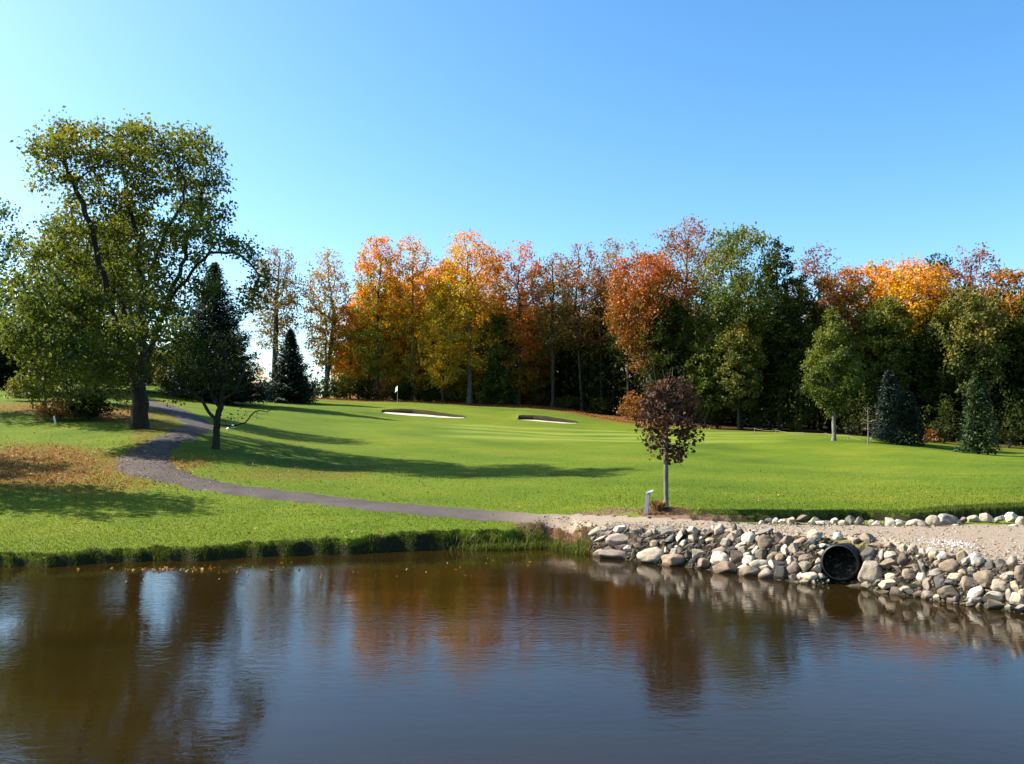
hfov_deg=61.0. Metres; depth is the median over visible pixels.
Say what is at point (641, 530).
stone
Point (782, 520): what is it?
stone
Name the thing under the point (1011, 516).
stone
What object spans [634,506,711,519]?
mulch litter
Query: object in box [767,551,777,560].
stone
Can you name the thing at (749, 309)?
forest tree
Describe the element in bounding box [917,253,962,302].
forest tree
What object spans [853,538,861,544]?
stone
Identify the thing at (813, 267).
forest tree
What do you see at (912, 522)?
stone
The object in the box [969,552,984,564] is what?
stone
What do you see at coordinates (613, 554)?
stone
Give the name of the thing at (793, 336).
forest tree
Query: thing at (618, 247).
forest tree
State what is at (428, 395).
forest bush
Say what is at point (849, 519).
stone
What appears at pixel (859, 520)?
stone
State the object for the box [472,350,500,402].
forest tree
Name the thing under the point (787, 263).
forest tree
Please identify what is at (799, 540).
stone
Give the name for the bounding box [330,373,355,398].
forest bush
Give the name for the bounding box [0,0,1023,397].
sky
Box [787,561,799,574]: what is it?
stone
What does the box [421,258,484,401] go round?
slim tree
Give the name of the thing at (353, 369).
forest tree
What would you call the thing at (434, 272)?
slim tree
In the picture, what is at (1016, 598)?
stone
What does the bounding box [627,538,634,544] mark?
stone
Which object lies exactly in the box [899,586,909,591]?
stone
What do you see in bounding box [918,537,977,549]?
white gravel
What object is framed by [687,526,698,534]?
stone
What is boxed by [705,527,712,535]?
stone
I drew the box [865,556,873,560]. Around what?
stone
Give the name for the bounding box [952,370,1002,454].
spruce tree
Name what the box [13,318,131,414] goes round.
drooping bush
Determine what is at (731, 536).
stone
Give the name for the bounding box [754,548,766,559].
stone
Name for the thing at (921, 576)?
stone
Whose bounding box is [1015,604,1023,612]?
stone
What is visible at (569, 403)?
forest bush
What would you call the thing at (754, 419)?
forest bush
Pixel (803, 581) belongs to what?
stone
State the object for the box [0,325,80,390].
broadleaf tree
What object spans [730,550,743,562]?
stone
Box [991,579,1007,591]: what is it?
stone
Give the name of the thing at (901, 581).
stone
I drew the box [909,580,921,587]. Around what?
stone
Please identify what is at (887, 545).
stone
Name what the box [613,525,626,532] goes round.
stone
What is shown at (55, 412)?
shrub
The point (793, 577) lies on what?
stone
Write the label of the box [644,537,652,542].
stone
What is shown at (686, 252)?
forest tree
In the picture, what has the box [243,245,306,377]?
forest tree
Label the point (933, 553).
stone
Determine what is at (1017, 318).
forest tree
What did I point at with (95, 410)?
shrub
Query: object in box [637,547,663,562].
stone
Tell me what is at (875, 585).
rubble
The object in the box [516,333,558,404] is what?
forest tree
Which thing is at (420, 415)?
sand bunker
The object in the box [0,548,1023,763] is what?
pond water
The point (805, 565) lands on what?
stone
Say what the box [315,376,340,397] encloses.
forest bush
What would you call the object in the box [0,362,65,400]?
olive bush
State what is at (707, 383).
forest tree
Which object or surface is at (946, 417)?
forest bush
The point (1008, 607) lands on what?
stone
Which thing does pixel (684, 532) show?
stone
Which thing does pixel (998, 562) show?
stone
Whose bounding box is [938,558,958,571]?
stone
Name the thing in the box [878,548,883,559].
stone
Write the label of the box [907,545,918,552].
stone
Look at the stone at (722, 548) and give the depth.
18.03 m
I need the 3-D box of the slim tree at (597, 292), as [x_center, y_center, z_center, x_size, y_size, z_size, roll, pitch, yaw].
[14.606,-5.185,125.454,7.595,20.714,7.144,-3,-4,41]
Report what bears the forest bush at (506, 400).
on the ground at (487, 427)
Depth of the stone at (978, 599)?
14.23 m
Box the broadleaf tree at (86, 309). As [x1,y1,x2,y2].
[12,218,162,400]
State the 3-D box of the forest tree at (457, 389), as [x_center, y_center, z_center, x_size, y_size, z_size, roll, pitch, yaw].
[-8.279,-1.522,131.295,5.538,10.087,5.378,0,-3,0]
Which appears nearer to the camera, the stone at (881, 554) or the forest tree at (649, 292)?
the stone at (881, 554)
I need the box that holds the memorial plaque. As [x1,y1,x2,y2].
[644,490,653,514]
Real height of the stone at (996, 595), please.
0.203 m
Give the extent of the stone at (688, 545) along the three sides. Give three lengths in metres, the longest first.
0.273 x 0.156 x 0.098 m
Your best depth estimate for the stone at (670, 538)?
18.94 m
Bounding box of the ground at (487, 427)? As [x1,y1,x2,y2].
[0,380,1023,613]
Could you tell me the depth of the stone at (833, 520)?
19.34 m
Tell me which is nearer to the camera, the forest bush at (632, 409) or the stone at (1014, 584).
the stone at (1014, 584)
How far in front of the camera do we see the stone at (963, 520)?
19.29 m
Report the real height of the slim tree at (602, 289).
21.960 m
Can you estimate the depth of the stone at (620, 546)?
19.59 m
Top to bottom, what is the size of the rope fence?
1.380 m
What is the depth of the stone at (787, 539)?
17.32 m
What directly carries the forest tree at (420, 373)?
on the ground at (487, 427)
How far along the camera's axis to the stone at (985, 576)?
14.36 m
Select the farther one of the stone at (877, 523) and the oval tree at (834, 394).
the oval tree at (834, 394)
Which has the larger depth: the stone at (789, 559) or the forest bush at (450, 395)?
the forest bush at (450, 395)
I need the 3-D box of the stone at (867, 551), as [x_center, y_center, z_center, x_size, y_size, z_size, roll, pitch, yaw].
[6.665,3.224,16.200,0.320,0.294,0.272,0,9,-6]
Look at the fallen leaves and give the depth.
32.12 m
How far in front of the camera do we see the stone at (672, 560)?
18.40 m
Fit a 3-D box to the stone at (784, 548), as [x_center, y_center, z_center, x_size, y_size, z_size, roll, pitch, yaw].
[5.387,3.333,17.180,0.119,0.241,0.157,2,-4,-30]
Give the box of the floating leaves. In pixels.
[77,557,527,581]
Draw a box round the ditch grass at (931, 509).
[699,501,1023,514]
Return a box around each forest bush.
[308,381,322,397]
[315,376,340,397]
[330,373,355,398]
[352,376,378,399]
[369,378,394,399]
[392,381,414,400]
[415,378,440,401]
[437,384,456,401]
[471,377,495,403]
[491,379,521,404]
[524,395,550,404]
[555,395,585,408]
[586,395,621,413]
[615,390,655,419]
[690,392,742,428]
[728,377,781,430]
[773,375,824,431]
[837,382,881,435]
[920,393,964,443]
[923,429,949,442]
[985,385,1023,448]
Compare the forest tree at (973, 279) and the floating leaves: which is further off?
the forest tree at (973, 279)
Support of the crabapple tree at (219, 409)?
on the ground at (487, 427)
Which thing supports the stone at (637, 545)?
on the ground at (487, 427)
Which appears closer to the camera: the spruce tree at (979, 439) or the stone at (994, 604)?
the stone at (994, 604)
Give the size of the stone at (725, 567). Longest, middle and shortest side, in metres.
0.598 x 0.404 x 0.313 m
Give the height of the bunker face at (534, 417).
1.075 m
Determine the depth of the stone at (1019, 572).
13.97 m
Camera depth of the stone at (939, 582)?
14.75 m
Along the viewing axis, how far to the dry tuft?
22.25 m
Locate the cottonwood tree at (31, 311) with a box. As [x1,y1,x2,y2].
[0,105,287,428]
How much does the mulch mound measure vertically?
0.322 m
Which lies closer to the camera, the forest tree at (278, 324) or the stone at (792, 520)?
the stone at (792, 520)
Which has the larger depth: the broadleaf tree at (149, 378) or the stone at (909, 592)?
the broadleaf tree at (149, 378)
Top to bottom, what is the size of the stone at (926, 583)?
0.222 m
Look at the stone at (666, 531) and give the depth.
19.18 m
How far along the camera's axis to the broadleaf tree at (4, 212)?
48.12 m
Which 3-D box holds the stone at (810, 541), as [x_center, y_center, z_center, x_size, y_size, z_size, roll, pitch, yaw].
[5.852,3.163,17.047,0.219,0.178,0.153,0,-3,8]
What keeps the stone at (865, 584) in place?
on the ground at (487, 427)
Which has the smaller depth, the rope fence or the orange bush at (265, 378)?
the rope fence
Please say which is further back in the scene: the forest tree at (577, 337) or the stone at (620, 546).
the forest tree at (577, 337)
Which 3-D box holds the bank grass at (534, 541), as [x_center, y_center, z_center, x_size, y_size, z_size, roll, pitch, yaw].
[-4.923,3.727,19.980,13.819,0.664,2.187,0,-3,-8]
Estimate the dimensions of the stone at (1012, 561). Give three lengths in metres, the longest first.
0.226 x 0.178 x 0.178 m
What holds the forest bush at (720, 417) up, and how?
on the ground at (487, 427)
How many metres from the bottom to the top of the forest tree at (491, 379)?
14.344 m
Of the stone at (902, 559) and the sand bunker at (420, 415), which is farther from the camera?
the sand bunker at (420, 415)
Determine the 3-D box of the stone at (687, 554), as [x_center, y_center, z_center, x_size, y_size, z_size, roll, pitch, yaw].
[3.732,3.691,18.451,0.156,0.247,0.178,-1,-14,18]
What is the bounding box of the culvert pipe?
[820,543,861,581]
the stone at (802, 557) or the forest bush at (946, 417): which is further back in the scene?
the forest bush at (946, 417)
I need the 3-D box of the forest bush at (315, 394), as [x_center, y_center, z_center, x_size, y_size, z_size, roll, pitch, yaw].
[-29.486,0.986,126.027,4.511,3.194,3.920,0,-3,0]
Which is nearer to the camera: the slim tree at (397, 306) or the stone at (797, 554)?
the stone at (797, 554)
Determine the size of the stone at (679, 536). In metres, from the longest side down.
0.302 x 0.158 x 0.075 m
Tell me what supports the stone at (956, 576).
on the stone at (953, 582)
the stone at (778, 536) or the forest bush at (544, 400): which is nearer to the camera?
the stone at (778, 536)
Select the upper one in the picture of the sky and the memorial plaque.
the sky
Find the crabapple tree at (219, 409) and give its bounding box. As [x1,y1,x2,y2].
[156,325,271,449]
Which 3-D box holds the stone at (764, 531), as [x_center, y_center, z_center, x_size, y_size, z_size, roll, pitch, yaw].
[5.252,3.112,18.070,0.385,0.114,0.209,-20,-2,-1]
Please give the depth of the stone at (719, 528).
18.52 m
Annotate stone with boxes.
[588,526,607,534]
[593,536,604,541]
[593,549,602,556]
[598,549,625,559]
[603,530,612,536]
[604,546,614,549]
[606,533,627,546]
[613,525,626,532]
[615,543,625,550]
[623,545,631,550]
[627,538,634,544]
[631,551,637,558]
[632,530,638,536]
[633,543,642,548]
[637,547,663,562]
[638,528,644,533]
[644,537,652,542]
[645,529,652,535]
[650,540,659,547]
[661,529,673,533]
[661,553,684,566]
[664,534,673,541]
[670,548,676,553]
[675,530,682,541]
[677,547,683,553]
[679,540,685,545]
[681,528,688,535]
[684,543,694,548]
[684,550,690,559]
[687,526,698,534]
[688,534,696,541]
[689,558,696,564]
[692,549,704,557]
[697,558,710,568]
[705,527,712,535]
[707,543,715,548]
[710,551,729,564]
[712,546,726,552]
[712,561,736,572]
[714,523,724,534]
[718,532,729,539]
[720,538,729,545]
[726,532,737,540]
[726,546,735,553]
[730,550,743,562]
[735,542,744,548]
[736,528,743,536]
[738,546,746,552]
[739,566,760,576]
[741,532,754,543]
[742,555,754,565]
[749,560,768,568]
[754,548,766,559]
[756,528,773,534]
[758,534,773,548]
[758,568,772,578]
[759,565,770,569]
[764,518,772,523]
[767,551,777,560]
[768,560,773,567]
[774,532,782,542]
[774,560,784,567]
[774,566,788,579]
[775,553,784,560]
[778,518,787,522]
[779,535,792,544]
[781,544,787,554]
[786,556,792,563]
[787,517,795,523]
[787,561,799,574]
[788,543,797,553]
[789,574,796,581]
[793,537,806,543]
[794,551,802,557]
[796,515,810,521]
[798,554,812,561]
[799,561,811,570]
[799,579,809,583]
[801,572,818,580]
[805,539,814,544]
[807,529,822,539]
[808,517,820,524]
[811,564,821,571]
[830,518,837,524]
[833,532,843,539]
[838,520,848,525]
[845,515,855,524]
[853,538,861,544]
[854,516,863,524]
[858,561,882,582]
[860,533,875,542]
[860,546,876,561]
[860,581,870,588]
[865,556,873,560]
[867,542,881,546]
[871,520,883,525]
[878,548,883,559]
[878,579,896,589]
[878,590,889,593]
[879,558,897,568]
[883,542,894,548]
[883,551,896,558]
[885,517,895,525]
[885,573,895,579]
[889,586,902,594]
[891,565,901,571]
[895,519,904,525]
[895,576,906,586]
[897,552,908,565]
[898,543,907,551]
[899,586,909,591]
[902,568,915,579]
[905,519,919,525]
[905,589,913,594]
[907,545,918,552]
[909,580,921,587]
[913,564,918,570]
[913,590,922,597]
[916,520,927,526]
[916,573,925,580]
[917,559,925,570]
[921,590,933,599]
[922,578,930,590]
[925,515,940,525]
[926,547,938,554]
[928,550,937,558]
[929,568,938,575]
[933,573,945,579]
[933,594,939,600]
[934,577,947,589]
[936,551,948,559]
[937,585,959,599]
[938,513,957,524]
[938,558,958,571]
[944,578,957,585]
[946,596,958,603]
[947,573,961,580]
[956,550,967,560]
[958,569,966,574]
[960,517,966,523]
[960,576,975,590]
[961,555,970,563]
[965,601,975,606]
[966,596,981,603]
[967,515,978,521]
[967,586,982,601]
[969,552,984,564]
[973,570,994,583]
[974,603,983,607]
[979,513,992,522]
[981,583,989,587]
[982,591,1002,601]
[985,561,994,569]
[987,599,1004,609]
[990,568,998,573]
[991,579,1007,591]
[994,515,1004,521]
[994,558,1005,567]
[1000,571,1013,580]
[1004,512,1018,521]
[1004,604,1013,610]
[1005,588,1010,600]
[1006,556,1018,566]
[1009,592,1022,604]
[1010,580,1019,591]
[1014,565,1023,580]
[1015,516,1023,524]
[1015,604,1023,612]
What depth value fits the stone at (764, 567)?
17.15 m
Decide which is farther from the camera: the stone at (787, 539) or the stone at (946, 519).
the stone at (946, 519)
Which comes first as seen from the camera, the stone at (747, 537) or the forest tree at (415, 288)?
the stone at (747, 537)
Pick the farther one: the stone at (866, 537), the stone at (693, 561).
the stone at (693, 561)
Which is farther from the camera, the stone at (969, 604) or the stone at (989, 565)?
the stone at (989, 565)
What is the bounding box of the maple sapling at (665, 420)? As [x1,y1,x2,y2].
[633,369,704,506]
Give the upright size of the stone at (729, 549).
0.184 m
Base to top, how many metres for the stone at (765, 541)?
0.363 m
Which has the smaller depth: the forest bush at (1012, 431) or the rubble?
the rubble
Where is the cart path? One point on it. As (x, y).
(193, 426)
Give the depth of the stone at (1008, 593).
13.98 m
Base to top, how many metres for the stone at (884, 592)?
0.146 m
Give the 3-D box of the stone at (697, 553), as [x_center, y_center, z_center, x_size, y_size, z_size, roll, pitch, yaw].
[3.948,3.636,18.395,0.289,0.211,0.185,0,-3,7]
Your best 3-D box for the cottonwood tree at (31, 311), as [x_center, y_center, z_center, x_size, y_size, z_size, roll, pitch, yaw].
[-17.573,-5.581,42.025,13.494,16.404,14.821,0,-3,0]
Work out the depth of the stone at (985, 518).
19.44 m
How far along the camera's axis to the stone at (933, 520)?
18.72 m
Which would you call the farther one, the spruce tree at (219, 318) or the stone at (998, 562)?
the spruce tree at (219, 318)
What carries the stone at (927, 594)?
on the ground at (487, 427)
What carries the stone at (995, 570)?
on the ground at (487, 427)
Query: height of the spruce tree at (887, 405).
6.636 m
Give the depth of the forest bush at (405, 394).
127.69 m
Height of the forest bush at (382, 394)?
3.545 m
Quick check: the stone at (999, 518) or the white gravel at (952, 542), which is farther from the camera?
the stone at (999, 518)
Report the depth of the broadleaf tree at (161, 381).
90.16 m
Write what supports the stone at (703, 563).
on the ground at (487, 427)
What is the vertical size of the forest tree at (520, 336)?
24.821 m
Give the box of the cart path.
[113,401,626,533]
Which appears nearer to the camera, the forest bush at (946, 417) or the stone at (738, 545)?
the stone at (738, 545)
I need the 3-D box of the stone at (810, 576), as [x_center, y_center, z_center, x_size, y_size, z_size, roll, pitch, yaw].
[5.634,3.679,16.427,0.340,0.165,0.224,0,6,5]
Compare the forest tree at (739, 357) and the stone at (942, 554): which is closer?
the stone at (942, 554)
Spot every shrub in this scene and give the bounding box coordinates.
[30,397,80,420]
[66,391,117,419]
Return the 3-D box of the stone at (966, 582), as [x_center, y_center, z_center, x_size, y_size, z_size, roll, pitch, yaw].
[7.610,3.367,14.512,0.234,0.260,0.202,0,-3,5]
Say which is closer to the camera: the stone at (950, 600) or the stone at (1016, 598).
the stone at (1016, 598)
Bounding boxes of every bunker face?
[382,408,464,417]
[518,415,576,422]
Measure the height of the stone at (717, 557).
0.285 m
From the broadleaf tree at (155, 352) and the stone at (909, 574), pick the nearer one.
the stone at (909, 574)
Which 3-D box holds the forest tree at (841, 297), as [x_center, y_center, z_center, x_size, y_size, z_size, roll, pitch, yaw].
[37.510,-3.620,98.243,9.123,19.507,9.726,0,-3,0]
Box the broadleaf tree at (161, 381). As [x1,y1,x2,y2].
[148,343,177,387]
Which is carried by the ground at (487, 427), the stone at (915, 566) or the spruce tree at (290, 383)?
the spruce tree at (290, 383)
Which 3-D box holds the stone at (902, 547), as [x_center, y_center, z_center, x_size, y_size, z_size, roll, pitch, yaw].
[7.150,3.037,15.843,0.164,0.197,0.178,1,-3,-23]
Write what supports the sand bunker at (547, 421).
on the ground at (487, 427)
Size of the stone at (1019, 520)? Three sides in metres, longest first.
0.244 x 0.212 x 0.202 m
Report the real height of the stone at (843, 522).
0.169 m
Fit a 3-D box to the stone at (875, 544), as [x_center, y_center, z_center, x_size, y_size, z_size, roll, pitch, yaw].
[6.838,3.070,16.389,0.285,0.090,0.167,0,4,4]
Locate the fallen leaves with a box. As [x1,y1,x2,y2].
[0,397,995,547]
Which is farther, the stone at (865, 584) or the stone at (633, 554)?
the stone at (633, 554)
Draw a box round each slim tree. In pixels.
[344,291,392,391]
[371,276,414,399]
[402,263,451,400]
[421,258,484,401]
[474,255,516,403]
[512,262,557,346]
[542,259,589,399]
[576,263,621,400]
[586,276,631,414]
[603,288,644,412]
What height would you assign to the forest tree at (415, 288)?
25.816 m
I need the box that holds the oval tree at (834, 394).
[799,306,867,440]
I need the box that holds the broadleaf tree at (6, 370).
[0,312,40,389]
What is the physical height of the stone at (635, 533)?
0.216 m
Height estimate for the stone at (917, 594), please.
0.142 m
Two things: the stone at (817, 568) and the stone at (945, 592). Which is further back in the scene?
the stone at (817, 568)
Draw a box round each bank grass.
[0,524,593,566]
[506,521,601,554]
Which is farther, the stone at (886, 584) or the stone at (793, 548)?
the stone at (793, 548)
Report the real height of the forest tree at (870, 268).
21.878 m
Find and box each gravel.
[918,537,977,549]
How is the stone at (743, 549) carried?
on the ground at (487, 427)
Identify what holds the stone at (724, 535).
on the ground at (487, 427)
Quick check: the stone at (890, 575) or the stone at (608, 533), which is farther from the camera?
the stone at (608, 533)
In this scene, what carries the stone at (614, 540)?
on the ground at (487, 427)
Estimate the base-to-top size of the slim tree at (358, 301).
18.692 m
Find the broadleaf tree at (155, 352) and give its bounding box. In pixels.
[147,342,162,381]
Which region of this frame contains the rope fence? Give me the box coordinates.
[754,428,860,439]
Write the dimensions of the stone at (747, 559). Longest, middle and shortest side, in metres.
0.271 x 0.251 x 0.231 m
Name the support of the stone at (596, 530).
on the ground at (487, 427)
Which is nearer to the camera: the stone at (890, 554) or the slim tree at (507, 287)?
the stone at (890, 554)
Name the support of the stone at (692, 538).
on the ground at (487, 427)
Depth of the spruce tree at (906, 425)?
71.55 m
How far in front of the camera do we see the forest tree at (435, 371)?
126.22 m
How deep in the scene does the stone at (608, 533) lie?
20.17 m
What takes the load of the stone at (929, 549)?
on the ground at (487, 427)
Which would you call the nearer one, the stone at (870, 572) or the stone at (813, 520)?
the stone at (870, 572)
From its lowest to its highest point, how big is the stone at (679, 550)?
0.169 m
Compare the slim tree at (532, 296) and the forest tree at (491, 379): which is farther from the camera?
the slim tree at (532, 296)
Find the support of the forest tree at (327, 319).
on the ground at (487, 427)
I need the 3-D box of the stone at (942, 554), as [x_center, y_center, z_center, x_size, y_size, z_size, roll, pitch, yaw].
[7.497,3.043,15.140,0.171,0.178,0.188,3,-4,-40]
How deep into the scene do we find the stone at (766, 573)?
16.95 m
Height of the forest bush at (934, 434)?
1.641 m
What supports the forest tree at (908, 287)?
on the ground at (487, 427)
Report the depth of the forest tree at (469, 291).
127.22 m
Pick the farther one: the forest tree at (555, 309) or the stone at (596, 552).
the forest tree at (555, 309)
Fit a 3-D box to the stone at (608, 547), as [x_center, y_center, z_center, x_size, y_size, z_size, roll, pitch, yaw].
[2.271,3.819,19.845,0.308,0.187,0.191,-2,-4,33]
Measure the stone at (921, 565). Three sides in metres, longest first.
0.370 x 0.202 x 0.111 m
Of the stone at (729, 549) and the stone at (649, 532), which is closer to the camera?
the stone at (729, 549)
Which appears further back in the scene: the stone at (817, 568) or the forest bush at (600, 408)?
the forest bush at (600, 408)
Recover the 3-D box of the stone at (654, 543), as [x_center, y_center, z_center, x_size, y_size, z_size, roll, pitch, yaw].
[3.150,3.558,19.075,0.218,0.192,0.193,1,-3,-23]
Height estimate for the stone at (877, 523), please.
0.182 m
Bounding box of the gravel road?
[566,513,1023,565]
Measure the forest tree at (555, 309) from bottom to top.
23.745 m
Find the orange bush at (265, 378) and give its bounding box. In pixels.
[247,359,268,385]
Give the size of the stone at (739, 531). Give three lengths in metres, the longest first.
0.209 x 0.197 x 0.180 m
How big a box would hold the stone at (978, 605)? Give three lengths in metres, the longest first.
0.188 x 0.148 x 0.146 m
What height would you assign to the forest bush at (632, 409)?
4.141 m
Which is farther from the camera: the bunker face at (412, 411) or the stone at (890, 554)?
the bunker face at (412, 411)
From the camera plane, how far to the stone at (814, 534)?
17.21 m
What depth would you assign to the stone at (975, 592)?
14.28 m
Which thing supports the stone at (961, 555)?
on the ground at (487, 427)
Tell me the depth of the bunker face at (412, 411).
96.99 m
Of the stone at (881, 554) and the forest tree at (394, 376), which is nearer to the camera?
the stone at (881, 554)
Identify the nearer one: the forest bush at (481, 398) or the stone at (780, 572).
the stone at (780, 572)
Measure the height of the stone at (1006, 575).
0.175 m
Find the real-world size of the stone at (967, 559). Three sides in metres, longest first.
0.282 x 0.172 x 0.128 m
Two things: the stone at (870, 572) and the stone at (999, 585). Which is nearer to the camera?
the stone at (999, 585)
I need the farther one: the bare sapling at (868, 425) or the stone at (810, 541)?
the bare sapling at (868, 425)
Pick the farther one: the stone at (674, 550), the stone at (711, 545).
the stone at (674, 550)
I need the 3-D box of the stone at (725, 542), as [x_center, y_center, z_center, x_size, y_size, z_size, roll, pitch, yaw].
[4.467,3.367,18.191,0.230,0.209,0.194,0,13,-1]
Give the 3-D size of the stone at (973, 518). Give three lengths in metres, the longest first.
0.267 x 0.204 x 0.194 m
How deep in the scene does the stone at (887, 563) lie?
15.70 m
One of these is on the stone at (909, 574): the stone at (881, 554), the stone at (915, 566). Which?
the stone at (915, 566)
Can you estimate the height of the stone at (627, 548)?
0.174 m
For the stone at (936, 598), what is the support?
on the ground at (487, 427)
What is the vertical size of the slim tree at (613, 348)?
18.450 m
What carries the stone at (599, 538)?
on the ground at (487, 427)
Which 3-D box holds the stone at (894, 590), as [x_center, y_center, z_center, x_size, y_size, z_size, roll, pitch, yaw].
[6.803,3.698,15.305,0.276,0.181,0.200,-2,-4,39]
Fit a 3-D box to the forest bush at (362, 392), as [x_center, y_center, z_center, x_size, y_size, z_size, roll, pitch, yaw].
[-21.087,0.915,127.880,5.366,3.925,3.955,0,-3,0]
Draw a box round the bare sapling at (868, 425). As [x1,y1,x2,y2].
[860,406,876,444]
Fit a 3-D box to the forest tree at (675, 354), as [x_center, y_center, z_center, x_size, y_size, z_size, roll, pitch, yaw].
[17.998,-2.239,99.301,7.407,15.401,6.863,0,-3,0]
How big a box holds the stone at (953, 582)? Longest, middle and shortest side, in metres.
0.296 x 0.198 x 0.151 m
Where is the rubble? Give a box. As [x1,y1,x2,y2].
[590,526,1023,613]
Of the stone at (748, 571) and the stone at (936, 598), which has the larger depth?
the stone at (748, 571)
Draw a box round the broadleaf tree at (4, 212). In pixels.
[0,197,29,341]
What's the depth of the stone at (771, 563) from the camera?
17.12 m
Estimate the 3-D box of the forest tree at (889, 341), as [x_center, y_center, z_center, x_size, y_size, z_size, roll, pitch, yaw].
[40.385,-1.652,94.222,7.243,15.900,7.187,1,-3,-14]
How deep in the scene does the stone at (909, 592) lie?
15.12 m
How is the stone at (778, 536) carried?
on the ground at (487, 427)
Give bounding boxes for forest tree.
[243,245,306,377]
[296,247,354,397]
[326,305,372,398]
[343,234,410,399]
[378,323,415,399]
[384,230,436,400]
[409,333,440,395]
[416,275,471,401]
[425,224,511,403]
[444,343,474,402]
[470,310,518,403]
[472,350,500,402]
[485,240,550,404]
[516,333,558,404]
[527,249,577,406]
[552,240,607,410]
[586,237,646,414]
[599,245,697,422]
[637,295,698,413]
[647,214,728,356]
[678,340,728,427]
[686,221,792,429]
[709,321,767,429]
[754,236,805,429]
[763,273,825,431]
[788,240,846,428]
[805,262,879,432]
[849,257,902,379]
[852,293,918,434]
[860,253,959,392]
[900,309,964,430]
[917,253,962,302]
[925,282,1015,429]
[932,241,1007,371]
[975,267,1023,443]
[1005,284,1023,400]
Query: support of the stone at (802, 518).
on the ground at (487, 427)
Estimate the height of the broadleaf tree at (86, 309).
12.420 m
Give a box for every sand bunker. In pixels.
[383,412,462,417]
[531,420,564,422]
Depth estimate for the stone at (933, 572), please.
14.96 m
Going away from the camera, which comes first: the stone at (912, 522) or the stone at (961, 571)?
the stone at (961, 571)
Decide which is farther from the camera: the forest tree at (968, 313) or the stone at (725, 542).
the forest tree at (968, 313)
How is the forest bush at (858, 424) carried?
on the ground at (487, 427)
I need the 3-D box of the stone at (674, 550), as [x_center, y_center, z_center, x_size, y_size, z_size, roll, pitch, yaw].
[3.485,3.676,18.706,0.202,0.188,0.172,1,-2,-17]
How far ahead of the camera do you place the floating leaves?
17.96 m
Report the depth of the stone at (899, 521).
19.15 m
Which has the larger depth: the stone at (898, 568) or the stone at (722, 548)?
the stone at (722, 548)
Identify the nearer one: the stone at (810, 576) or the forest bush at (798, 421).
the stone at (810, 576)
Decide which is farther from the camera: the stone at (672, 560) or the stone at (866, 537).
the stone at (672, 560)
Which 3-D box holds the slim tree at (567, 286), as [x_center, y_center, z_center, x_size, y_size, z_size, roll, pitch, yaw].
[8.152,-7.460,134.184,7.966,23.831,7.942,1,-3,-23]
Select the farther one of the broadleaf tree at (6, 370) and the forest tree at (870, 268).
the forest tree at (870, 268)
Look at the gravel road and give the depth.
17.87 m
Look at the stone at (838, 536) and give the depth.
17.18 m
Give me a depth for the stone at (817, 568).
16.44 m
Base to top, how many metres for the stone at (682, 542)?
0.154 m
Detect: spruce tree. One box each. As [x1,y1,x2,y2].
[153,262,281,403]
[261,328,318,402]
[867,370,899,440]
[886,390,929,445]
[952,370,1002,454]
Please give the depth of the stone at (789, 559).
16.89 m
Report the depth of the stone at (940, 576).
14.86 m
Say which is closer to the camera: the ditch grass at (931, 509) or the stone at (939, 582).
the stone at (939, 582)
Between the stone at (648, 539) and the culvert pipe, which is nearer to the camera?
the culvert pipe
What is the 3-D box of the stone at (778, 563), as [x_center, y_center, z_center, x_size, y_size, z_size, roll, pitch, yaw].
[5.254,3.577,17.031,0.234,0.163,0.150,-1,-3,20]
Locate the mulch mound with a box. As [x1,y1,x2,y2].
[640,506,692,514]
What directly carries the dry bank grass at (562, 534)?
on the ground at (487, 427)
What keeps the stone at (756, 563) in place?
on the ground at (487, 427)
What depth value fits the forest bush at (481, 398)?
126.92 m
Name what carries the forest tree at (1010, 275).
on the ground at (487, 427)
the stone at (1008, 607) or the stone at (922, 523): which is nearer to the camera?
the stone at (1008, 607)
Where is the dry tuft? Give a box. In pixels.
[649,500,666,510]
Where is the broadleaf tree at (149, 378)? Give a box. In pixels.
[63,339,161,388]
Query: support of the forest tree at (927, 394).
on the ground at (487, 427)
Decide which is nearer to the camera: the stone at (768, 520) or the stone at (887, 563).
the stone at (887, 563)
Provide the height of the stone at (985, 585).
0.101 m
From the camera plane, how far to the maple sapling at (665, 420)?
22.72 m
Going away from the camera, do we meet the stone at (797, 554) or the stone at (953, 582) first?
the stone at (953, 582)
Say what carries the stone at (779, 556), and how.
on the ground at (487, 427)
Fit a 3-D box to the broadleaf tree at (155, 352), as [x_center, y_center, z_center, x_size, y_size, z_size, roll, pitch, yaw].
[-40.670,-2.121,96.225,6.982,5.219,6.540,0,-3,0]
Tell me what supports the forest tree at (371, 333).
on the ground at (487, 427)
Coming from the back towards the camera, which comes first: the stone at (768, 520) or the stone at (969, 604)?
the stone at (768, 520)

